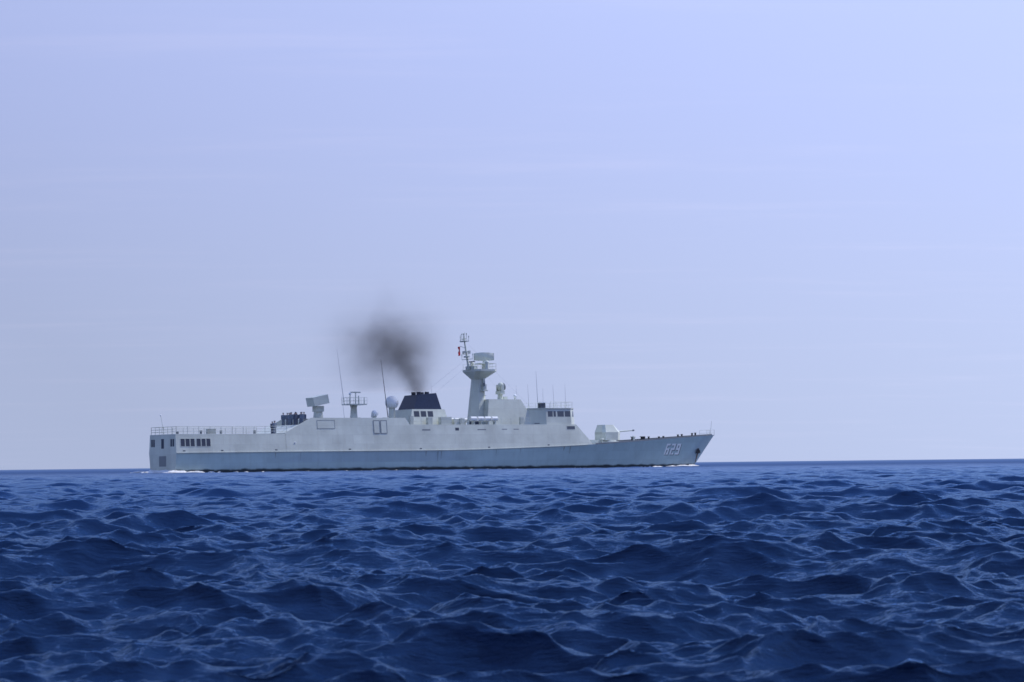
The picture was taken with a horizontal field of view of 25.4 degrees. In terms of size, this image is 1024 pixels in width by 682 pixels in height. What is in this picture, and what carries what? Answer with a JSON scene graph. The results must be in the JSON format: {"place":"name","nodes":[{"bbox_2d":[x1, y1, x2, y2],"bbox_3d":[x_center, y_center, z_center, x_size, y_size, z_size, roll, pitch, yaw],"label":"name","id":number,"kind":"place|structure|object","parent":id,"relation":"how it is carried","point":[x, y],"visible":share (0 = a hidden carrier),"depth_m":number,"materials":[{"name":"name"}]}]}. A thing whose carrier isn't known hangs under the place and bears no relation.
{"place":"outdoors","nodes":[
{"label":"outdoors","id":0,"kind":"place"},
{"bbox_2d":[0,0,1023,469],"bbox_3d":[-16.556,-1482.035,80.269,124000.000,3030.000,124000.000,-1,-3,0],"label":"sky","id":1,"kind":"structure","parent":0,"point":[766,230],"depth_m":23637.75,"materials":[{"name":"blue"}]},
{"bbox_2d":[0,459,1023,681],"bbox_3d":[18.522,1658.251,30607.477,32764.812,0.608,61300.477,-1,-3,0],"label":"sea","id":2,"kind":"structure","parent":0,"point":[850,571],"depth_m":14.82,"materials":[{"name":"liquid"}]},
{"bbox_2d":[131,464,698,472],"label":"wake foam","id":3,"kind":"object","parent":2,"relation":"on","point":[163,471],"visible":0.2,"depth_m":301.95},
{"bbox_2d":[149,333,713,471],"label":"corvette","id":4,"kind":"object","parent":2,"relation":"on","point":[418,431],"visible":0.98,"depth_m":320.97,"materials":[{"name":"grey paint"}]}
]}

